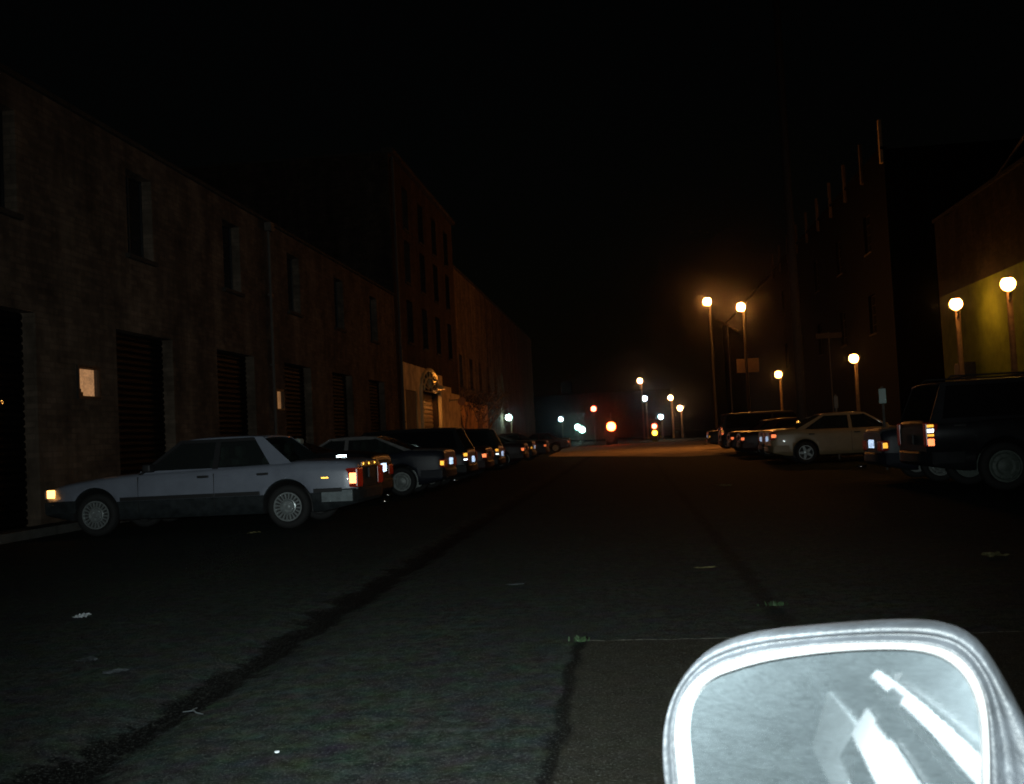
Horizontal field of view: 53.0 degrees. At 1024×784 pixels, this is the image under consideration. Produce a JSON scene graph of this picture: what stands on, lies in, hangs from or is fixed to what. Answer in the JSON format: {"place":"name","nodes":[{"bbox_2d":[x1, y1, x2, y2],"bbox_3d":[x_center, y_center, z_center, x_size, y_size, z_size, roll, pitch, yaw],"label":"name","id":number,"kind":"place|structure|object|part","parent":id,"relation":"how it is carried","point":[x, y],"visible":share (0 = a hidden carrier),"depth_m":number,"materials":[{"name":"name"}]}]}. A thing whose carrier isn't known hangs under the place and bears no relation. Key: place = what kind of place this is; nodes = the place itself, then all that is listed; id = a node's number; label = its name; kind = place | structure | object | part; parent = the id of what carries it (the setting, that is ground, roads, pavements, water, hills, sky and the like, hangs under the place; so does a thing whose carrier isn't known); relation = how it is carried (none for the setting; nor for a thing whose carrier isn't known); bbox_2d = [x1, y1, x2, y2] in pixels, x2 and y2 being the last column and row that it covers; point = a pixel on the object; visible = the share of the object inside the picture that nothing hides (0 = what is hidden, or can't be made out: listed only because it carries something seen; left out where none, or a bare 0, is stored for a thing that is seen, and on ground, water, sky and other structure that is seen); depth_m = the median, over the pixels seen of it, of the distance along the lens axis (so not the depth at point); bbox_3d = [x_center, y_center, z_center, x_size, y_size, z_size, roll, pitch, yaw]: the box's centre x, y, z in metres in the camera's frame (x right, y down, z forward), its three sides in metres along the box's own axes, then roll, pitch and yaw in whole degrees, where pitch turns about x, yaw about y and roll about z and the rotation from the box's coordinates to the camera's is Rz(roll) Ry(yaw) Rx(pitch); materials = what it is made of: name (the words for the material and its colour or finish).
{"place":"outdoors","nodes":[
{"label":"outdoors","id":0,"kind":"place"},
{"bbox_2d":[0,520,130,543],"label":"pavement","id":1,"kind":"structure","parent":0,"point":[22,534],"depth_m":15.75,"materials":[{"name":"concrete"}]},
{"bbox_2d":[0,63,399,530],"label":"brown warehouse","id":2,"kind":"structure","parent":0,"point":[154,307],"depth_m":20.85,"materials":[{"name":"brick"}]},
{"bbox_2d":[0,110,23,219],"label":"window","id":3,"kind":"structure","parent":2,"relation":"in","point":[3,210],"depth_m":16.38,"materials":[{"name":"black glass"}]},
{"bbox_2d":[0,310,27,530],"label":"loading door","id":4,"kind":"structure","parent":2,"relation":"in","point":[13,498],"depth_m":16.32,"materials":[{"name":"metal"}]},
{"bbox_2d":[76,365,100,399],"bbox_3d":[-7.548,-0.165,18.226,0.115,0.580,0.750,-3,-3,6],"label":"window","id":5,"kind":"structure","parent":2,"relation":"in","point":[85,378],"depth_m":18.28,"materials":[{"name":"beige glass"}]},
{"bbox_2d":[116,332,166,474],"bbox_3d":[-7.471,0.647,20.478,0.035,3.569,2.400,-3,-3,6],"label":"loading door","id":6,"kind":"structure","parent":2,"relation":"in","point":[142,436],"depth_m":20.63,"materials":[{"name":"metal"}]},
{"bbox_2d":[125,174,158,266],"bbox_3d":[-7.539,-3.464,20.564,0.330,1.770,1.240,-3,-3,6],"label":"window","id":7,"kind":"structure","parent":2,"relation":"in","point":[133,191],"depth_m":20.81,"materials":[{"name":"black glass"}]},
{"bbox_2d":[217,352,248,458],"bbox_3d":[-6.928,0.829,25.193,0.035,3.569,2.400,-3,-3,6],"label":"loading door","id":8,"kind":"structure","parent":2,"relation":"in","point":[232,392],"depth_m":25.43,"materials":[{"name":"metal"}]},
{"bbox_2d":[222,224,244,296],"bbox_3d":[-6.993,-3.281,25.309,0.330,1.770,1.240,-3,-3,6],"label":"window","id":9,"kind":"structure","parent":2,"relation":"in","point":[226,231],"depth_m":25.62,"materials":[{"name":"black glass"}]},
{"bbox_2d":[276,389,284,410],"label":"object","id":10,"kind":"structure","parent":2,"relation":"in","point":[278,393],"depth_m":28.36,"materials":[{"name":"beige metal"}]},
{"bbox_2d":[287,257,303,317],"bbox_3d":[-6.456,-3.101,29.975,0.330,1.770,1.240,-3,-3,6],"label":"window","id":11,"kind":"structure","parent":2,"relation":"in","point":[289,261],"depth_m":30.36,"materials":[{"name":"black glass"}]},
{"bbox_2d":[284,365,306,447],"bbox_3d":[-6.388,1.011,29.889,0.035,3.569,2.400,-3,-3,6],"label":"loading door","id":12,"kind":"structure","parent":2,"relation":"in","point":[295,415],"depth_m":30.24,"materials":[{"name":"metal"}]},
{"bbox_2d":[332,374,347,450],"bbox_3d":[-5.855,1.190,34.525,0.035,3.569,2.400,-3,-3,6],"label":"loading door","id":13,"kind":"structure","parent":2,"relation":"in","point":[339,386],"depth_m":34.88,"materials":[{"name":"metal"}]},
{"bbox_2d":[334,281,346,332],"bbox_3d":[-5.919,-2.920,34.641,0.330,1.770,1.240,-3,-3,6],"label":"window","id":14,"kind":"structure","parent":2,"relation":"in","point":[335,283],"depth_m":35.07,"materials":[{"name":"black glass"}]},
{"bbox_2d":[369,299,379,344],"bbox_3d":[-5.383,-2.740,39.306,0.330,1.770,1.240,-3,-3,6],"label":"window","id":15,"kind":"structure","parent":2,"relation":"in","point":[376,342],"depth_m":39.81,"materials":[{"name":"black glass"}]},
{"bbox_2d":[369,381,380,431],"bbox_3d":[-5.318,1.370,39.190,0.035,3.569,2.400,-3,-3,6],"label":"loading door","id":16,"kind":"structure","parent":2,"relation":"in","point":[373,386],"depth_m":39.67,"materials":[{"name":"metal"}]},
{"bbox_2d":[179,147,460,429],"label":"tall brick building","id":17,"kind":"structure","parent":0,"point":[383,218],"depth_m":43.94,"materials":[{"name":"brick"}]},
{"bbox_2d":[401,191,410,234],"bbox_3d":[-4.913,-8.180,46.212,0.350,1.990,1.360,-3,-3,6],"label":"window","id":18,"kind":"structure","parent":17,"relation":"in","point":[404,228],"depth_m":46.65,"materials":[{"name":"black glass"}]},
{"bbox_2d":[404,246,412,286],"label":"window","id":19,"kind":"structure","parent":17,"relation":"in","point":[406,282],"depth_m":46.65,"materials":[{"name":"black glass"}]},
{"bbox_2d":[407,311,415,345],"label":"window","id":20,"kind":"structure","parent":17,"relation":"in","point":[410,343],"depth_m":46.53,"materials":[{"name":"black glass"}]},
{"bbox_2d":[433,385,444,391],"bbox_3d":[-3.569,-0.169,50.381,0.635,0.340,0.480,-3,-3,6],"label":"wall lamp","id":21,"kind":"object","parent":17,"relation":"attached to","point":[440,387],"visible":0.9,"depth_m":50.26,"materials":[{"name":"metal"}]},
{"bbox_2d":[453,265,535,436],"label":"brick building","id":22,"kind":"structure","parent":0,"point":[493,340],"depth_m":77.22,"materials":[{"name":"brick"},{"name":"stone"}]},
{"bbox_2d":[506,414,512,432],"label":"street lamp","id":23,"kind":"object","parent":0,"point":[508,417],"visible":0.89,"depth_m":80.49,"materials":[{"name":"white metal"}]},
{"bbox_2d":[0,428,1023,783],"bbox_3d":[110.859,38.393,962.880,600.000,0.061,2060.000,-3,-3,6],"label":"road","id":24,"kind":"structure","parent":0,"point":[412,638],"depth_m":6.93,"materials":[{"name":"grey asphalt"}]},
{"bbox_2d":[74,613,91,617],"bbox_3d":[-3.128,1.625,7.471,0.108,0.020,0.155,-2,-3,-11],"label":"paper scrap","id":25,"kind":"object","parent":24,"relation":"on","point":[82,615],"visible":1,"depth_m":7.46,"materials":[{"name":"white paper"}]},
{"bbox_2d":[75,656,98,662],"bbox_3d":[-2.408,1.517,5.821,0.150,0.018,0.096,-5,-3,39],"label":"paper scrap","id":26,"kind":"object","parent":24,"relation":"on","point":[90,658],"visible":1,"depth_m":5.83,"materials":[{"name":"white paper"}]},
{"bbox_2d":[101,669,129,673],"bbox_3d":[-2.112,1.488,5.475,0.138,0.014,0.076,-3,-3,-5],"label":"paper scrap","id":27,"kind":"object","parent":24,"relation":"on","point":[110,671],"visible":1,"depth_m":5.46,"materials":[{"name":"white paper"}]},
{"bbox_2d":[182,707,202,714],"bbox_3d":[-1.429,1.446,4.671,0.102,0.017,0.122,-3,-3,6],"label":"twig","id":28,"kind":"object","parent":24,"relation":"on","point":[193,709],"visible":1,"depth_m":4.64,"materials":[{"name":"wood"}]},
{"bbox_2d":[45,435,388,535],"bbox_3d":[-4.449,1.383,15.841,5.050,1.390,2.040,-3,-3,6],"label":"silver sedan","id":29,"kind":"object","parent":24,"relation":"on","point":[274,482],"visible":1,"depth_m":15.03,"materials":[{"name":"paint"}]},
{"bbox_2d":[162,438,392,521],"bbox_3d":[-4.432,1.522,18.331,4.770,1.330,2.000,-3,-3,6],"label":"dark coupe","id":30,"kind":"object","parent":24,"relation":"on","point":[384,459],"visible":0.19,"depth_m":17.75,"materials":[{"name":"black paint"}]},
{"bbox_2d":[312,436,457,495],"bbox_3d":[-3.597,1.691,23.417,4.870,1.360,2.020,-3,-3,6],"label":"dark sedan","id":31,"kind":"object","parent":24,"relation":"on","point":[426,468],"visible":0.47,"depth_m":22.45,"materials":[{"name":"black paint"}]},
{"bbox_2d":[342,428,477,487],"bbox_3d":[-3.241,1.740,26.497,4.620,1.500,2.000,-3,-3,6],"label":"dark wagon","id":32,"kind":"object","parent":24,"relation":"on","point":[457,441],"visible":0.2,"depth_m":25.75,"materials":[{"name":"black paint"}]},
{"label":"side window","id":33,"kind":"part","parent":32,"relation":"part of","materials":[{"name":"black glass"}]},
{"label":"side window","id":34,"kind":"part","parent":32,"relation":"part of","materials":[{"name":"black glass"}]},
{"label":"rear window","id":35,"kind":"part","parent":32,"relation":"part of","materials":[{"name":"black glass"}]},
{"bbox_2d":[458,386,481,428],"bbox_3d":[-3.054,1.699,58.422,2.778,4.408,2.780,-4,-3,24],"label":"bare tree","id":36,"kind":"object","parent":24,"relation":"on","point":[462,425],"visible":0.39,"depth_m":58.06,"materials":[{"name":"brown plant"}]},
{"bbox_2d":[453,446,493,479],"bbox_3d":[-2.765,1.928,29.910,4.420,1.380,1.980,-3,-3,6],"label":"compact sedan","id":37,"kind":"object","parent":24,"relation":"on","point":[485,456],"visible":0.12,"depth_m":28.96,"materials":[{"name":"black paint"}]},
{"bbox_2d":[460,400,488,428],"bbox_3d":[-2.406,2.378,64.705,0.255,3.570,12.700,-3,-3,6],"label":"bare shrub","id":38,"kind":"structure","parent":24,"relation":"on","point":[472,420],"depth_m":63.98,"materials":[{"name":"plant"}]},
{"bbox_2d":[463,429,505,476],"bbox_3d":[-2.557,1.997,33.056,4.620,1.500,2.000,-3,-3,6],"label":"dark wagon","id":39,"kind":"object","parent":24,"relation":"on","point":[483,437],"visible":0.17,"depth_m":32.24,"materials":[{"name":"black paint"}]},
{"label":"side window","id":40,"kind":"part","parent":39,"relation":"part of","materials":[{"name":"black glass"}]},
{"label":"rear window","id":41,"kind":"part","parent":39,"relation":"part of","materials":[{"name":"black glass"}]},
{"bbox_2d":[466,386,510,428],"bbox_3d":[-1.567,1.780,62.461,3.181,4.450,2.736,-3,-3,6],"label":"bare tree","id":42,"kind":"object","parent":24,"relation":"on","point":[480,426],"visible":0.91,"depth_m":62.66,"materials":[{"name":"brown plant"}]},
{"bbox_2d":[475,388,515,428],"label":"bare tree","id":43,"kind":"object","parent":24,"relation":"on","point":[492,422],"visible":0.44,"depth_m":66.05,"materials":[{"name":"brown plant"}]},
{"bbox_2d":[495,437,528,467],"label":"compact sedan","id":44,"kind":"object","parent":24,"relation":"on","point":[516,451],"visible":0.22,"depth_m":39.31,"materials":[{"name":"black paint"}]},
{"bbox_2d":[497,434,538,463],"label":"dark sedan","id":45,"kind":"object","parent":24,"relation":"on","point":[532,451],"visible":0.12,"depth_m":44.37,"materials":[{"name":"black paint"}]},
{"bbox_2d":[501,433,549,459],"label":"compact sedan","id":46,"kind":"object","parent":24,"relation":"on","point":[542,446],"visible":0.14,"depth_m":50.41,"materials":[{"name":"black paint"}]},
{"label":"side window","id":47,"kind":"part","parent":46,"relation":"part of","materials":[{"name":"black glass"}]},
{"bbox_2d":[528,433,570,452],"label":"compact sedan","id":48,"kind":"object","parent":24,"relation":"on","point":[556,444],"visible":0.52,"depth_m":69.16,"materials":[{"name":"black paint"}]},
{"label":"side window","id":49,"kind":"part","parent":48,"relation":"part of","materials":[{"name":"black glass"}]},
{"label":"side window","id":50,"kind":"part","parent":48,"relation":"part of","materials":[{"name":"black glass"}]},
{"bbox_2d":[559,417,563,437],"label":"street lamp","id":51,"kind":"object","parent":24,"relation":"on","point":[561,419],"visible":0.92,"depth_m":140.38,"materials":[{"name":"grey metal"}]},
{"bbox_2d":[573,409,581,442],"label":"traffic light","id":52,"kind":"object","parent":24,"relation":"on","point":[577,419],"visible":1,"depth_m":139.84,"materials":[{"name":"metal"}]},
{"bbox_2d":[566,635,589,641],"bbox_3d":[0.378,1.375,5.734,0.129,0.032,0.093,-4,-3,23],"label":"weed tuft","id":53,"kind":"object","parent":24,"relation":"on","point":[580,639],"visible":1,"depth_m":5.72,"materials":[{"name":"green plant"}]},
{"bbox_2d":[578,410,585,442],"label":"traffic light","id":54,"kind":"object","parent":24,"relation":"on","point":[583,425],"visible":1,"depth_m":140.34,"materials":[{"name":"metal"}]},
{"bbox_2d":[590,401,597,442],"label":"traffic light","id":55,"kind":"object","parent":24,"relation":"on","point":[593,414],"visible":0.97,"depth_m":120.66,"materials":[{"name":"metal"}]},
{"bbox_2d":[605,413,617,444],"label":"traffic light","id":56,"kind":"object","parent":24,"relation":"on","point":[611,432],"visible":0.69,"depth_m":99.45,"materials":[{"name":"metal"}]},
{"bbox_2d":[638,378,645,439],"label":"street lamp","id":57,"kind":"object","parent":24,"relation":"on","point":[640,382],"visible":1,"depth_m":119.33,"materials":[{"name":"brown metal"}]},
{"bbox_2d":[548,440,736,456],"bbox_3d":[9.463,3.744,69.028,14.900,0.004,52.500,-3,-3,6],"label":"crossing","id":58,"kind":"object","parent":24,"relation":"on","point":[681,449],"visible":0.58,"depth_m":61.58,"materials":[{"name":"asphalt"}]},
{"bbox_2d":[643,396,649,439],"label":"street lamp","id":59,"kind":"object","parent":24,"relation":"on","point":[645,400],"visible":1,"depth_m":120.23,"materials":[{"name":"grey metal"}]},
{"bbox_2d":[651,418,657,441],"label":"traffic light","id":60,"kind":"object","parent":24,"relation":"on","point":[654,430],"visible":0.91,"depth_m":108.89,"materials":[{"name":"metal"}]},
{"bbox_2d":[659,415,663,437],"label":"street lamp","id":61,"kind":"object","parent":24,"relation":"on","point":[661,417],"visible":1,"depth_m":128.92,"materials":[{"name":"grey metal"}]},
{"bbox_2d":[668,395,674,437],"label":"street lamp","id":62,"kind":"object","parent":24,"relation":"on","point":[670,397],"visible":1,"depth_m":123.18,"materials":[{"name":"brown metal"}]},
{"bbox_2d":[677,406,683,437],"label":"street lamp","id":63,"kind":"object","parent":24,"relation":"on","point":[679,408],"visible":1,"depth_m":121.73,"materials":[{"name":"brown metal"}]},
{"bbox_2d":[703,298,717,429],"bbox_3d":[11.945,-1.250,61.504,0.435,8.790,0.784,-4,-3,16],"label":"street lamp","id":64,"kind":"object","parent":24,"relation":"on","point":[707,301],"visible":0.94,"depth_m":61.65,"materials":[{"name":"metal"}]},
{"bbox_2d":[703,430,729,448],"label":"dark sedan","id":65,"kind":"object","parent":24,"relation":"on","point":[712,436],"visible":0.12,"depth_m":54.30,"materials":[{"name":"black paint"}]},
{"bbox_2d":[717,318,737,412],"bbox_3d":[11.528,-0.481,54.118,1.094,6.904,0.085,-3,-3,6],"label":"utility pole","id":66,"kind":"object","parent":24,"relation":"on","point":[729,358],"visible":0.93,"depth_m":54.16,"materials":[{"name":"wood"}]},
{"bbox_2d":[737,303,750,411],"bbox_3d":[12.988,-1.025,57.245,0.435,7.860,0.784,-4,-3,16],"label":"street lamp","id":67,"kind":"object","parent":24,"relation":"on","point":[741,307],"visible":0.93,"depth_m":57.42,"materials":[{"name":"metal"}]},
{"bbox_2d":[736,358,758,407],"bbox_3d":[13.634,0.553,58.873,1.250,5.050,0.085,-3,-3,6],"label":"sign board","id":68,"kind":"object","parent":24,"relation":"on","point":[753,364],"visible":0.85,"depth_m":58.91,"materials":[{"name":"metal"}]},
{"bbox_2d":[727,419,772,453],"bbox_3d":[10.919,1.752,41.387,4.420,1.380,1.980,-3,-3,6],"label":"compact sedan","id":69,"kind":"object","parent":24,"relation":"on","point":[731,439],"visible":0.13,"depth_m":40.88,"materials":[{"name":"black paint"}]},
{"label":"rear window","id":70,"kind":"part","parent":69,"relation":"part of","materials":[{"name":"black glass"}]},
{"bbox_2d":[718,411,796,451],"bbox_3d":[11.588,1.717,45.542,4.820,1.750,2.100,-3,-3,6],"label":"dark van","id":71,"kind":"object","parent":24,"relation":"on","point":[731,422],"visible":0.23,"depth_m":44.95,"materials":[{"name":"black paint"}]},
{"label":"rear window","id":72,"kind":"part","parent":71,"relation":"part of","materials":[{"name":"black glass"}]},
{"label":"side window","id":73,"kind":"part","parent":71,"relation":"part of","materials":[{"name":"black glass"}]},
{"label":"side window","id":74,"kind":"part","parent":71,"relation":"part of","materials":[{"name":"black glass"}]},
{"bbox_2d":[757,600,787,605],"bbox_3d":[1.671,1.346,6.557,0.201,0.032,0.095,-4,-3,18],"label":"weed tuft","id":75,"kind":"object","parent":24,"relation":"on","point":[779,603],"visible":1,"depth_m":6.55,"materials":[{"name":"green plant"}]},
{"bbox_2d":[736,417,820,456],"bbox_3d":[10.485,1.606,37.615,4.420,1.380,1.980,-3,-3,6],"label":"compact sedan","id":76,"kind":"object","parent":24,"relation":"on","point":[746,440],"visible":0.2,"depth_m":37.06,"materials":[{"name":"black paint"}]},
{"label":"rear window","id":77,"kind":"part","parent":76,"relation":"part of","materials":[{"name":"black glass"}]},
{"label":"side window","id":78,"kind":"part","parent":76,"relation":"part of","materials":[{"name":"black glass"}]},
{"bbox_2d":[754,415,866,458],"bbox_3d":[10.282,1.422,33.011,4.870,1.360,2.020,-3,-3,6],"label":"dark sedan","id":79,"kind":"object","parent":24,"relation":"on","point":[761,441],"visible":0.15,"depth_m":32.78,"materials":[{"name":"black paint"}]},
{"bbox_2d":[763,411,892,462],"bbox_3d":[9.822,1.279,29.947,4.770,1.420,2.040,-3,-3,6],"label":"champagne sedan","id":80,"kind":"object","parent":24,"relation":"on","point":[839,438],"visible":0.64,"depth_m":29.27,"materials":[{"name":"paint"}]},
{"bbox_2d":[816,332,841,411],"bbox_3d":[15.161,-0.155,48.651,1.200,5.405,0.085,-3,-3,6],"label":"sign board","id":81,"kind":"object","parent":24,"relation":"on","point":[828,335],"visible":0.94,"depth_m":48.70,"materials":[{"name":"metal"}]},
{"bbox_2d":[834,395,839,458],"bbox_3d":[9.848,1.057,31.084,0.120,1.960,0.085,-3,-3,6],"label":"sign board","id":82,"kind":"object","parent":24,"relation":"on","point":[835,402],"visible":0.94,"depth_m":31.08,"materials":[{"name":"metal"}]},
{"bbox_2d":[878,386,888,469],"bbox_3d":[8.416,0.814,23.198,0.160,1.890,0.085,-4,-3,24],"label":"sign board","id":83,"kind":"object","parent":24,"relation":"on","point":[882,395],"visible":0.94,"depth_m":23.20,"materials":[{"name":"grey metal"}]},
{"bbox_2d":[857,426,985,480],"bbox_3d":[8.902,0.861,18.837,4.870,1.360,2.020,-3,-3,6],"label":"dark sedan","id":84,"kind":"object","parent":24,"relation":"on","point":[881,447],"visible":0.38,"depth_m":18.34,"materials":[{"name":"black paint"}]},
{"bbox_2d":[897,371,1023,489],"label":"dark suv","id":85,"kind":"object","parent":24,"relation":"on","point":[953,428],"visible":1,"depth_m":15.43,"materials":[{"name":"paint"}]},
{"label":"rear window","id":86,"kind":"part","parent":85,"relation":"part of","materials":[{"name":"black glass"}]},
{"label":"side window","id":87,"kind":"part","parent":85,"relation":"part of","materials":[{"name":"black glass"}]},
{"bbox_2d":[932,156,1023,381],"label":"brick wall","id":88,"kind":"structure","parent":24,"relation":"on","point":[979,236],"depth_m":29.95,"materials":[{"name":"brick"}]},
{"bbox_2d":[954,362,975,380],"bbox_3d":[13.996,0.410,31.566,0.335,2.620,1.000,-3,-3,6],"label":"meter box","id":89,"kind":"object","parent":88,"relation":"attached to","point":[969,367],"visible":0.37,"depth_m":31.12,"materials":[{"name":"black metal"}]},
{"bbox_2d":[996,135,1023,174],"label":"overhead cable","id":90,"kind":"object","parent":88,"relation":"attached to","point":[1012,154],"visible":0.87,"depth_m":27.43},
{"bbox_2d":[981,551,1008,556],"bbox_3d":[3.877,1.305,8.258,0.188,0.028,0.159,-3,-3,1],"label":"fallen leaf","id":91,"kind":"object","parent":24,"relation":"on","point":[993,554],"visible":1,"depth_m":8.26,"materials":[{"name":"brown plant"}]},
{"bbox_2d":[0,0,1023,429],"label":"sky","id":92,"kind":"structure","parent":0,"point":[603,171],"materials":[{"name":"black"}]},
{"bbox_2d":[534,381,671,440],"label":"building","id":93,"kind":"structure","parent":0,"point":[624,408],"depth_m":199.24,"materials":[{"name":"brick"}]},
{"bbox_2d":[775,371,782,410],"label":"street lamp","id":94,"kind":"object","parent":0,"point":[778,374],"visible":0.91,"depth_m":65.24,"materials":[{"name":"brown metal"}]},
{"bbox_2d":[663,619,1023,783],"bbox_3d":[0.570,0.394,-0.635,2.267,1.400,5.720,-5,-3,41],"label":"wing mirror","id":95,"kind":"object","parent":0,"point":[904,701],"visible":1,"depth_m":0.50,"materials":[{"name":"paint"}]},
{"bbox_2d":[849,354,861,425],"bbox_3d":[14.570,0.301,43.311,0.375,3.820,0.759,-5,-3,33],"label":"street lamp","id":96,"kind":"object","parent":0,"point":[853,358],"visible":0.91,"depth_m":43.49,"materials":[{"name":"brown metal"}]},
{"bbox_2d":[721,119,1023,425],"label":"dark warehouse","id":97,"kind":"structure","parent":0,"point":[868,285],"depth_m":59.12,"materials":[{"name":"brick"}]},
{"bbox_2d":[798,278,800,304],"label":"window","id":98,"kind":"structure","parent":97,"relation":"in","point":[799,278],"depth_m":82.88,"materials":[{"name":"black glass"}]},
{"bbox_2d":[802,335,804,362],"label":"window","id":99,"kind":"structure","parent":97,"relation":"in","point":[802,335],"depth_m":82.78,"materials":[{"name":"black glass"}]},
{"bbox_2d":[814,262,819,293],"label":"window","id":100,"kind":"structure","parent":97,"relation":"in","point":[817,262],"depth_m":74.92,"materials":[{"name":"black glass"}]},
{"bbox_2d":[818,325,823,356],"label":"window","id":101,"kind":"structure","parent":97,"relation":"in","point":[822,354],"depth_m":74.70,"materials":[{"name":"black glass"}]},
{"bbox_2d":[836,242,842,277],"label":"window","id":102,"kind":"structure","parent":97,"relation":"in","point":[839,244],"depth_m":66.91,"materials":[{"name":"black glass"}]},
{"bbox_2d":[841,312,846,347],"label":"window","id":103,"kind":"structure","parent":97,"relation":"in","point":[844,320],"depth_m":66.70,"materials":[{"name":"black glass"}]},
{"bbox_2d":[864,215,871,256],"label":"window","id":104,"kind":"structure","parent":97,"relation":"in","point":[868,217],"depth_m":58.89,"materials":[{"name":"black glass"}]},
{"bbox_2d":[869,295,877,336],"bbox_3d":[20.528,-4.360,58.247,0.300,2.290,1.760,-3,-3,6],"label":"window","id":105,"kind":"structure","parent":97,"relation":"in","point":[873,297],"depth_m":58.69,"materials":[{"name":"black glass"}]},
{"bbox_2d":[949,298,964,379],"bbox_3d":[12.984,-0.515,29.630,0.346,4.395,0.744,-5,-3,33],"label":"street lamp","id":106,"kind":"object","parent":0,"point":[955,304],"visible":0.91,"depth_m":29.82,"materials":[{"name":"brown metal"}]},
{"bbox_2d":[1000,277,1018,376],"bbox_3d":[12.516,-0.667,25.560,0.346,4.385,0.744,-5,-3,33],"label":"street lamp","id":107,"kind":"object","parent":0,"point":[1007,284],"visible":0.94,"depth_m":25.75,"materials":[{"name":"brown metal"}]}
]}

